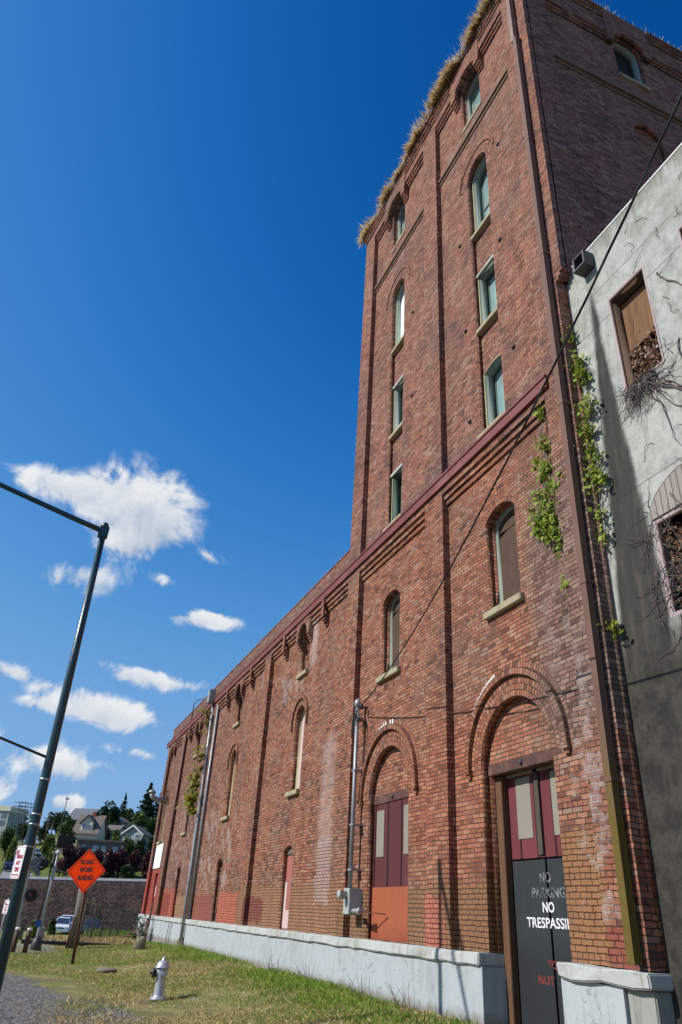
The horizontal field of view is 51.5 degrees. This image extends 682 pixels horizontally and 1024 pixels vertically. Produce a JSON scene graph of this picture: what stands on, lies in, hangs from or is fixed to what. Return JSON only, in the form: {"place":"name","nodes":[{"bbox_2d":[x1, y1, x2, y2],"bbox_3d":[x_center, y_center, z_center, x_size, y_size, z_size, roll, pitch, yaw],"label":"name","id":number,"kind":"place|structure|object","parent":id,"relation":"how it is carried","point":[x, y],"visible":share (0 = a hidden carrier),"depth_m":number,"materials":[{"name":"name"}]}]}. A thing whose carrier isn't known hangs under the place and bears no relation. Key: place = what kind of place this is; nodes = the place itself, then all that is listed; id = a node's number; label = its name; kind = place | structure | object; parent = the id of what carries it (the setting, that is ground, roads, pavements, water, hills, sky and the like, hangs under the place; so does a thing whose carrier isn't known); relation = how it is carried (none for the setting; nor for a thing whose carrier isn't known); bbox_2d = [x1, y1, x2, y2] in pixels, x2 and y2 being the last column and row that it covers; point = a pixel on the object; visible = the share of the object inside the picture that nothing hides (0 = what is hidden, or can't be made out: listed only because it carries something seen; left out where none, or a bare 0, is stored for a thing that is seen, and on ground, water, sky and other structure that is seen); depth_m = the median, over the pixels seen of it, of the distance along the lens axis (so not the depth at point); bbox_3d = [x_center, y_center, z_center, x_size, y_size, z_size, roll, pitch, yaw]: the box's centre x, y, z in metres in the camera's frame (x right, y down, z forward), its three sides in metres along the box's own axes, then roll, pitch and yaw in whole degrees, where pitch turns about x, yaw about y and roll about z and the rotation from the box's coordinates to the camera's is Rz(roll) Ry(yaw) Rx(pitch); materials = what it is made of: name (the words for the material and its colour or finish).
{"place":"outdoors","nodes":[
{"label":"outdoors","id":0,"kind":"place"},
{"bbox_2d":[1,842,36,875],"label":"hill street","id":1,"kind":"structure","parent":0,"point":[6,873],"depth_m":132.92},
{"bbox_2d":[2,861,13,870],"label":"parked car","id":2,"kind":"object","parent":1,"relation":"on","point":[7,865],"visible":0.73,"depth_m":135.60,"materials":[{"name":"blue paint"}]},
{"bbox_2d":[15,942,61,954],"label":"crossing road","id":3,"kind":"structure","parent":0,"point":[52,947],"depth_m":28.29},
{"bbox_2d":[0,879,145,931],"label":"retaining wall","id":4,"kind":"structure","parent":0,"point":[127,896],"depth_m":106.08,"materials":[{"name":"stone"},{"name":"mortar"}]},
{"bbox_2d":[0,876,146,881],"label":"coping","id":5,"kind":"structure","parent":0,"point":[71,879],"depth_m":115.33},
{"bbox_2d":[0,833,147,878],"bbox_3d":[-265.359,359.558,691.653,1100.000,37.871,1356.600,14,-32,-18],"label":"hillside","id":6,"kind":"structure","parent":0,"point":[45,872],"depth_m":137.52,"materials":[{"name":"green plant"}]},
{"bbox_2d":[0,825,16,860],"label":"tree","id":7,"kind":"object","parent":6,"relation":"on","point":[6,838],"visible":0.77,"depth_m":153.86,"materials":[{"name":"green plant"}]},
{"bbox_2d":[4,834,18,870],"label":"tree","id":8,"kind":"object","parent":6,"relation":"on","point":[10,850],"visible":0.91,"depth_m":139.48,"materials":[{"name":"green plant"}]},
{"bbox_2d":[0,805,29,840],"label":"white block","id":9,"kind":"structure","parent":6,"relation":"on","point":[5,820],"depth_m":253.69,"materials":[{"name":"grey"}]},
{"bbox_2d":[16,814,29,841],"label":"tree","id":10,"kind":"object","parent":6,"relation":"on","point":[20,829],"visible":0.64,"depth_m":214.92,"materials":[{"name":"green plant"}]},
{"bbox_2d":[37,819,49,845],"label":"tree","id":11,"kind":"object","parent":6,"relation":"on","point":[40,835],"visible":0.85,"depth_m":196.98,"materials":[{"name":"green plant"}]},
{"bbox_2d":[40,832,55,868],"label":"tree","id":12,"kind":"object","parent":6,"relation":"on","point":[46,846],"visible":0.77,"depth_m":139.56,"materials":[{"name":"green plant"}]},
{"bbox_2d":[48,843,55,871],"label":"tree","id":13,"kind":"object","parent":6,"relation":"on","point":[51,854],"visible":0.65,"depth_m":133.39,"materials":[{"name":"green plant"}]},
{"bbox_2d":[46,811,69,836],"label":"tree","id":14,"kind":"object","parent":6,"relation":"on","point":[56,817],"visible":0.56,"depth_m":201.78,"materials":[{"name":"green plant"}]},
{"bbox_2d":[55,815,76,838],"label":"tree","id":15,"kind":"object","parent":6,"relation":"on","point":[67,826],"visible":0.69,"depth_m":163.70,"materials":[{"name":"green plant"}]},
{"bbox_2d":[56,844,76,876],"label":"shrub","id":16,"kind":"object","parent":6,"relation":"on","point":[65,862],"visible":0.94,"depth_m":128.74,"materials":[{"name":"purple plant"}]},
{"bbox_2d":[67,830,75,844],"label":"tree","id":17,"kind":"object","parent":6,"relation":"on","point":[71,833],"visible":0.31,"depth_m":152.99,"materials":[{"name":"green plant"}]},
{"bbox_2d":[75,844,86,860],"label":"shrub","id":18,"kind":"object","parent":6,"relation":"on","point":[82,851],"visible":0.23,"depth_m":131.24,"materials":[{"name":"purple plant"}]},
{"bbox_2d":[69,808,99,821],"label":"house","id":19,"kind":"structure","parent":6,"relation":"on","point":[75,813],"depth_m":187.16,"materials":[{"name":"grey"}]},
{"bbox_2d":[72,812,106,845],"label":"house","id":20,"kind":"structure","parent":6,"relation":"on","point":[93,826],"depth_m":162.35,"materials":[{"name":"beige"}]},
{"bbox_2d":[93,848,104,864],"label":"shrub","id":21,"kind":"object","parent":6,"relation":"on","point":[98,853],"visible":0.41,"depth_m":133.35,"materials":[{"name":"purple plant"}]},
{"bbox_2d":[75,838,126,860],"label":"flat roofed building","id":22,"kind":"structure","parent":6,"relation":"on","point":[104,846],"depth_m":147.65,"materials":[{"name":"grey"}]},
{"bbox_2d":[97,800,120,824],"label":"tree","id":23,"kind":"object","parent":6,"relation":"on","point":[113,814],"visible":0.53,"depth_m":187.24,"materials":[{"name":"green plant"}]},
{"bbox_2d":[102,848,120,877],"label":"shrub","id":24,"kind":"object","parent":6,"relation":"on","point":[110,864],"visible":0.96,"depth_m":130.76,"materials":[{"name":"purple plant"}]},
{"bbox_2d":[111,829,120,840],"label":"tree","id":25,"kind":"object","parent":6,"relation":"on","point":[116,835],"visible":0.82,"depth_m":166.91,"materials":[{"name":"green plant"}]},
{"bbox_2d":[107,825,125,840],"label":"house","id":26,"kind":"structure","parent":6,"relation":"on","point":[113,828],"depth_m":172.99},
{"bbox_2d":[116,846,130,877],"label":"shrub","id":27,"kind":"object","parent":6,"relation":"on","point":[122,857],"visible":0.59,"depth_m":133.28,"materials":[{"name":"purple plant"}]},
{"bbox_2d":[120,792,127,818],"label":"tree","id":28,"kind":"object","parent":6,"relation":"on","point":[123,808],"visible":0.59,"depth_m":219.68,"materials":[{"name":"green plant"}]},
{"bbox_2d":[117,817,132,828],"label":"house","id":29,"kind":"structure","parent":6,"relation":"on","point":[124,821],"depth_m":191.30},
{"bbox_2d":[118,864,135,878],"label":"shrub","id":30,"kind":"object","parent":6,"relation":"on","point":[127,872],"visible":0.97,"depth_m":127.78,"materials":[{"name":"green plant"}]},
{"bbox_2d":[125,838,135,860],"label":"tree","id":31,"kind":"object","parent":6,"relation":"on","point":[130,846],"visible":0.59,"depth_m":147.44,"materials":[{"name":"green plant"}]},
{"bbox_2d":[128,849,141,872],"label":"shrub","id":32,"kind":"object","parent":6,"relation":"on","point":[134,861],"visible":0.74,"depth_m":135.40,"materials":[{"name":"purple plant"}]},
{"bbox_2d":[121,825,152,851],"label":"house","id":33,"kind":"structure","parent":6,"relation":"on","point":[137,832],"depth_m":161.81,"materials":[{"name":"grey"}]},
{"bbox_2d":[128,810,150,830],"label":"tree","id":34,"kind":"object","parent":6,"relation":"on","point":[138,820],"visible":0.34,"depth_m":179.39,"materials":[{"name":"green plant"}]},
{"bbox_2d":[133,837,146,859],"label":"tree","id":35,"kind":"object","parent":6,"relation":"on","point":[139,845],"visible":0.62,"depth_m":143.77,"materials":[{"name":"green plant"}]},
{"bbox_2d":[130,782,157,830],"label":"tree","id":36,"kind":"object","parent":6,"relation":"on","point":[147,808],"visible":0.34,"depth_m":203.61,"materials":[{"name":"green plant"}]},
{"bbox_2d":[139,849,150,878],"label":"shrub","id":37,"kind":"object","parent":6,"relation":"on","point":[144,861],"visible":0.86,"depth_m":133.19,"materials":[{"name":"purple plant"}]},
{"bbox_2d":[146,835,153,854],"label":"tree","id":38,"kind":"object","parent":6,"relation":"on","point":[149,843],"visible":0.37,"depth_m":147.28,"materials":[{"name":"green plant"}]},
{"bbox_2d":[144,817,156,835],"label":"tree","id":39,"kind":"object","parent":6,"relation":"on","point":[152,821],"visible":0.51,"depth_m":182.80,"materials":[{"name":"green plant"}]},
{"bbox_2d":[81,928,133,937],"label":"tall grass","id":40,"kind":"structure","parent":0,"point":[112,934],"depth_m":39.87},
{"bbox_2d":[0,930,458,1023],"bbox_3d":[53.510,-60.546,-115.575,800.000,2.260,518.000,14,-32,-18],"label":"ground","id":41,"kind":"structure","parent":0,"point":[22,992],"depth_m":14.03,"materials":[{"name":"soil"}]},
{"bbox_2d":[0,898,9,933],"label":"parking sign","id":42,"kind":"object","parent":41,"relation":"on","point":[5,907],"visible":1,"depth_m":26.57,"materials":[{"name":"metal"}]},
{"bbox_2d":[10,927,20,952],"bbox_3d":[-11.566,15.242,25.063,0.176,0.890,0.180,14,-32,-18],"label":"bollard","id":43,"kind":"object","parent":41,"relation":"on","point":[15,939],"visible":0.89,"depth_m":25.04,"materials":[{"name":"brown metal"}]},
{"bbox_2d":[18,919,25,939],"bbox_3d":[-15.354,20.100,33.922,0.234,0.993,0.630,14,-32,-18],"label":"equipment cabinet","id":44,"kind":"object","parent":41,"relation":"on","point":[22,923],"visible":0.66,"depth_m":33.74,"materials":[{"name":"grey metal"}]},
{"bbox_2d":[22,928,32,952],"bbox_3d":[-11.196,15.336,25.185,0.176,0.890,0.180,14,-32,-18],"label":"bollard","id":45,"kind":"object","parent":41,"relation":"on","point":[27,940],"visible":0.9,"depth_m":25.16,"materials":[{"name":"wood"}]},
{"bbox_2d":[15,845,44,928],"bbox_3d":[-12.791,15.549,28.591,0.943,3.751,0.208,14,-32,-18],"label":"crossing signal","id":46,"kind":"object","parent":41,"relation":"on","point":[30,895],"visible":0.69,"depth_m":28.73,"materials":[{"name":"metal"}]},
{"bbox_2d":[29,919,37,939],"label":"shrub","id":47,"kind":"object","parent":41,"relation":"on","point":[34,930],"visible":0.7,"depth_m":48.17,"materials":[{"name":"green plant"}]},
{"bbox_2d":[30,835,71,950],"bbox_3d":[-11.548,15.017,27.906,1.130,4.121,0.440,14,-32,-18],"label":"signal mast","id":48,"kind":"object","parent":41,"relation":"on","point":[63,841],"visible":0.91,"depth_m":28.10,"materials":[{"name":"metal"}]},
{"bbox_2d":[47,918,56,935],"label":"shrub","id":49,"kind":"object","parent":41,"relation":"on","point":[51,929],"visible":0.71,"depth_m":60.98,"materials":[{"name":"green plant"}]},
{"bbox_2d":[0,482,109,992],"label":"street pole","id":50,"kind":"object","parent":41,"relation":"on","point":[11,919],"visible":1,"depth_m":11.73,"materials":[{"name":"metal"}]},
{"bbox_2d":[10,846,26,878],"bbox_3d":[-4.988,5.410,10.920,0.305,0.457,0.008,-23,-40,38],"label":"parking sign","id":51,"kind":"object","parent":50,"relation":"attached to","point":[18,862],"visible":1,"depth_m":10.91,"materials":[{"name":"metal"}]},
{"bbox_2d":[55,917,71,934],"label":"parked car","id":52,"kind":"object","parent":41,"relation":"on","point":[63,924],"visible":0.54,"depth_m":86.50,"materials":[{"name":"white paint"}]},
{"bbox_2d":[21,939,109,945],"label":"kerb","id":53,"kind":"structure","parent":41,"relation":"on","point":[56,943],"depth_m":30.74,"materials":[{"name":"grey concrete"}]},
{"bbox_2d":[65,917,75,948],"bbox_3d":[-11.293,17.587,29.455,0.200,1.258,0.100,14,-32,-18],"label":"timber post","id":54,"kind":"object","parent":41,"relation":"on","point":[70,932],"visible":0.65,"depth_m":29.44,"materials":[{"name":"brown wood"}]},
{"bbox_2d":[68,889,82,948],"bbox_3d":[-11.186,17.194,29.966,0.385,2.463,0.331,14,-32,-18],"label":"timber post","id":55,"kind":"object","parent":41,"relation":"on","point":[76,915],"visible":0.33,"depth_m":29.83,"materials":[{"name":"grey wood"}]},
{"bbox_2d":[67,850,104,963],"bbox_3d":[-8.278,12.501,22.403,1.253,3.240,0.181,0,-30,6],"label":"road work sign","id":56,"kind":"object","parent":41,"relation":"on","point":[86,871],"visible":0.99,"depth_m":22.77,"materials":[{"name":"orange painted metal"},{"name":"wood"},{"name":"black paint"}]},
{"bbox_2d":[43,934,137,944],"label":"tall grass","id":57,"kind":"structure","parent":41,"relation":"on","point":[118,940],"depth_m":32.60,"materials":[{"name":"plant"}]},
{"bbox_2d":[81,918,101,933],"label":"parked car","id":58,"kind":"object","parent":41,"relation":"on","point":[84,929],"visible":0.29,"depth_m":88.37,"materials":[{"name":"teal paint"}]},
{"bbox_2d":[95,967,117,973],"bbox_3d":[-6.591,12.919,19.892,0.608,0.196,0.384,0,-30,7],"label":"boulder","id":59,"kind":"object","parent":41,"relation":"on","point":[105,970],"visible":0.77,"depth_m":19.79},
{"bbox_2d":[77,904,138,946],"bbox_3d":[-12.429,23.286,39.361,0.067,2.323,20.850,6,-30,-4],"label":"chain fence","id":60,"kind":"object","parent":41,"relation":"on","point":[108,920],"visible":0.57,"depth_m":35.45,"materials":[{"name":"grey metal"}]},
{"bbox_2d":[114,929,139,939],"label":"wooden steps","id":61,"kind":"structure","parent":41,"relation":"on","point":[130,933],"depth_m":37.38,"materials":[{"name":"brown wood"}]},
{"bbox_2d":[133,936,145,949],"bbox_3d":[-7.707,16.645,26.956,0.476,0.825,0.486,8,-30,-7],"label":"boulder","id":62,"kind":"object","parent":41,"relation":"on","point":[140,943],"visible":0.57,"depth_m":26.87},
{"bbox_2d":[133,904,153,939],"bbox_3d":[-9.939,20.761,35.465,0.894,1.928,1.900,14,-32,-18],"label":"wall shrub","id":63,"kind":"object","parent":41,"relation":"on","point":[141,927],"visible":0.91,"depth_m":35.30,"materials":[{"name":"green plant"}]},
{"bbox_2d":[150,957,170,1001],"bbox_3d":[-3.760,9.701,14.634,0.383,0.835,0.353,-9,-32,20],"label":"fire hydrant","id":64,"kind":"object","parent":41,"relation":"on","point":[160,972],"visible":0.96,"depth_m":14.58,"materials":[{"name":"silver metal"}]},
{"bbox_2d":[174,938,183,946],"bbox_3d":[-6.545,17.686,28.748,0.855,0.755,0.827,14,-32,-18],"label":"boulder","id":65,"kind":"object","parent":41,"relation":"on","point":[179,941],"visible":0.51,"depth_m":28.69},
{"bbox_2d":[0,938,466,1023],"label":"dry grass","id":66,"kind":"structure","parent":41,"relation":"on","point":[208,985],"depth_m":14.92,"materials":[{"name":"plant"}]},
{"bbox_2d":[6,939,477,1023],"bbox_3d":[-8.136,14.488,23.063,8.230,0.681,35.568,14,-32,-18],"label":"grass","id":67,"kind":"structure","parent":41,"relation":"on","point":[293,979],"depth_m":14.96,"materials":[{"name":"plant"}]},
{"bbox_2d":[346,976,370,998],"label":"weed stalks","id":68,"kind":"object","parent":41,"relation":"on","point":[358,986],"visible":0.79,"depth_m":13.84,"materials":[{"name":"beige plant"}]},
{"bbox_2d":[336,990,408,1008],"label":"leaf litter","id":69,"kind":"object","parent":41,"relation":"on","point":[372,999],"visible":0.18,"depth_m":12.94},
{"bbox_2d":[385,980,409,1009],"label":"weed stalks","id":70,"kind":"object","parent":41,"relation":"on","point":[395,1000],"visible":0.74,"depth_m":12.33,"materials":[{"name":"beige plant"}]},
{"bbox_2d":[137,0,681,1023],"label":"brick warehouse","id":71,"kind":"structure","parent":41,"relation":"on","point":[447,818],"depth_m":16.01,"materials":[{"name":"brick"}]},
{"bbox_2d":[175,708,211,822],"bbox_3d":[-6.703,11.582,32.460,0.967,5.185,2.818,14,-32,-18],"label":"creeper","id":72,"kind":"object","parent":71,"relation":"attached to","point":[191,798],"visible":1,"depth_m":32.46,"materials":[{"name":"green plant"}]},
{"bbox_2d":[220,757,235,821],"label":"window","id":73,"kind":"structure","parent":71,"relation":"in","point":[226,817],"depth_m":28.51,"materials":[{"name":"wood"}]},
{"bbox_2d":[282,847,293,928],"bbox_3d":[-1.441,10.622,20.025,0.080,2.084,0.900,14,-32,-18],"label":"door","id":74,"kind":"structure","parent":71,"relation":"in","point":[290,852],"depth_m":20.15,"materials":[{"name":"red wood"}]},
{"bbox_2d":[285,709,304,797],"bbox_3d":[-1.270,7.353,21.846,0.390,2.696,1.080,14,-32,-18],"label":"window","id":75,"kind":"structure","parent":71,"relation":"in","point":[296,791],"depth_m":21.99,"materials":[{"name":"wood"}]},
{"bbox_2d":[296,669,308,679],"bbox_3d":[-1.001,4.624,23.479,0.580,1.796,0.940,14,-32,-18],"label":"window sill","id":76,"kind":"structure","parent":71,"relation":"in","point":[305,671],"depth_m":22.88,"materials":[{"name":"stone"}]},
{"bbox_2d":[375,593,400,683],"bbox_3d":[1.328,3.018,17.425,0.440,2.246,1.200,14,-32,-18],"label":"window","id":77,"kind":"structure","parent":71,"relation":"in","point":[395,669],"depth_m":17.68,"materials":[{"name":"brown wood"}]},
{"bbox_2d":[371,798,407,942],"bbox_3d":[1.100,7.483,14.837,0.062,2.625,1.980,14,-32,-18],"label":"door","id":78,"kind":"structure","parent":71,"relation":"in","point":[390,851],"depth_m":14.88,"materials":[{"name":"orange paint"}]},
{"bbox_2d":[383,463,401,530],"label":"window","id":79,"kind":"structure","parent":71,"relation":"in","point":[396,476],"depth_m":19.88,"materials":[{"name":"wood"}]},
{"bbox_2d":[389,375,402,441],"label":"window","id":80,"kind":"structure","parent":71,"relation":"in","point":[398,387],"depth_m":21.40,"materials":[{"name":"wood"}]},
{"bbox_2d":[391,283,404,355],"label":"window","id":81,"kind":"structure","parent":71,"relation":"in","point":[399,333],"depth_m":23.17,"materials":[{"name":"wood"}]},
{"bbox_2d":[391,203,404,253],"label":"window","id":82,"kind":"structure","parent":71,"relation":"in","point":[401,218],"depth_m":25.78,"materials":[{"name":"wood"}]},
{"bbox_2d":[356,0,492,248],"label":"dry grass","id":83,"kind":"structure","parent":71,"relation":"on","point":[448,72],"depth_m":23.10,"materials":[{"name":"plant"}]},
{"bbox_2d":[462,74,480,134],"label":"window","id":84,"kind":"structure","parent":71,"relation":"in","point":[473,96],"depth_m":21.85,"materials":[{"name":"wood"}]},
{"bbox_2d":[471,156,490,241],"bbox_3d":[3.870,-8.496,18.960,0.445,2.791,0.930,14,-32,-18],"label":"window","id":85,"kind":"structure","parent":71,"relation":"in","point":[481,205],"depth_m":19.40,"materials":[{"name":"glass"}]},
{"bbox_2d":[476,254,497,335],"bbox_3d":[3.665,-5.270,17.098,0.445,2.030,0.930,14,-32,-18],"label":"window","id":86,"kind":"structure","parent":71,"relation":"in","point":[486,276],"depth_m":17.50,"materials":[{"name":"glass"}]},
{"bbox_2d":[477,354,506,438],"bbox_3d":[3.461,-2.587,15.533,0.515,2.006,1.110,14,-32,-18],"label":"window","id":87,"kind":"structure","parent":71,"relation":"in","point":[493,376],"depth_m":16.00,"materials":[{"name":"glass"}]},
{"bbox_2d":[483,505,524,620],"bbox_3d":[3.175,0.862,13.487,0.440,2.246,1.200,14,-32,-18],"label":"window","id":88,"kind":"structure","parent":71,"relation":"in","point":[510,594],"depth_m":13.66,"materials":[{"name":"brown wood"}]},
{"bbox_2d":[359,92,681,708],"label":"overhead wire","id":89,"kind":"object","parent":71,"relation":"attached to","point":[610,246],"visible":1,"depth_m":7.50,"materials":[{"name":"black rubber"}]},
{"bbox_2d":[507,769,545,859],"bbox_3d":[3.036,4.964,11.633,0.080,1.335,0.888,14,-32,-18],"label":"door","id":90,"kind":"structure","parent":71,"relation":"in","point":[524,791],"depth_m":11.56,"materials":[{"name":"brown wood"}]},
{"bbox_2d":[513,859,559,1023],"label":"door","id":91,"kind":"structure","parent":71,"relation":"in","point":[539,1002],"depth_m":10.67,"materials":[{"name":"black paint"}]},
{"bbox_2d":[525,406,568,619],"bbox_3d":[3.530,-0.163,12.120,0.319,4.341,1.567,14,-32,-18],"label":"creeper","id":92,"kind":"object","parent":71,"relation":"attached to","point":[542,523],"visible":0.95,"depth_m":12.32,"materials":[{"name":"green plant"}]},
{"bbox_2d":[539,768,561,856],"bbox_3d":[3.392,4.563,10.898,0.060,1.335,0.883,14,-32,-18],"label":"door","id":93,"kind":"structure","parent":71,"relation":"in","point":[553,848],"depth_m":11.05,"materials":[{"name":"wood"}]},
{"bbox_2d":[527,858,576,1023],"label":"door","id":94,"kind":"structure","parent":71,"relation":"in","point":[559,923],"depth_m":10.37,"materials":[{"name":"black paint"}]},
{"bbox_2d":[560,325,623,640],"bbox_3d":[3.993,-0.742,11.502,0.402,6.430,0.965,14,-32,-18],"label":"creeper","id":95,"kind":"object","parent":71,"relation":"attached to","point":[596,474],"visible":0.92,"depth_m":11.70,"materials":[{"name":"green plant"}]},
{"bbox_2d":[612,42,651,92],"bbox_3d":[8.093,-12.653,20.091,1.100,2.196,0.380,14,-32,-18],"label":"window","id":96,"kind":"structure","parent":71,"relation":"in","point":[628,68],"depth_m":20.48,"materials":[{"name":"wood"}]},
{"bbox_2d":[567,143,681,1023],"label":"concrete building","id":97,"kind":"structure","parent":41,"relation":"on","point":[604,341],"depth_m":10.56,"materials":[{"name":"concrete"}]},
{"bbox_2d":[607,265,664,393],"bbox_3d":[4.969,-2.944,11.579,0.435,2.094,0.844,14,-32,-18],"label":"window","id":98,"kind":"structure","parent":97,"relation":"in","point":[633,299],"depth_m":11.88,"materials":[{"name":"brown wood"}]},
{"bbox_2d":[610,346,681,443],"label":"dead vine","id":99,"kind":"object","parent":97,"relation":"attached to","point":[633,393],"visible":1,"depth_m":10.78,"materials":[{"name":"grey plant"}]},
{"bbox_2d":[629,325,662,379],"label":"dead leaves","id":100,"kind":"object","parent":97,"relation":"on","point":[655,353],"visible":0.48,"depth_m":11.42,"materials":[{"name":"brown plant"}]},
{"bbox_2d":[618,170,681,510],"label":"dead vine","id":101,"kind":"object","parent":97,"relation":"attached to","point":[679,352],"visible":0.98,"depth_m":10.82,"materials":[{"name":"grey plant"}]},
{"bbox_2d":[622,479,681,658],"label":"dead vine","id":102,"kind":"object","parent":97,"relation":"attached to","point":[668,575],"visible":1,"depth_m":9.64,"materials":[{"name":"brown plant"}]},
{"bbox_2d":[650,465,681,617],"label":"window","id":103,"kind":"structure","parent":97,"relation":"in","point":[673,483],"depth_m":9.88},
{"bbox_2d":[661,522,681,604],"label":"dead leaves","id":104,"kind":"object","parent":97,"relation":"attached to","point":[672,550],"visible":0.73,"depth_m":9.82,"materials":[{"name":"brown plant"}]},
{"bbox_2d":[677,225,681,246],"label":"window","id":105,"kind":"structure","parent":97,"relation":"in","point":[679,230],"depth_m":11.03,"materials":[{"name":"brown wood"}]},
{"bbox_2d":[0,0,681,841],"label":"sky","id":106,"kind":"structure","parent":0,"point":[187,187],"materials":[{"name":"blue"}]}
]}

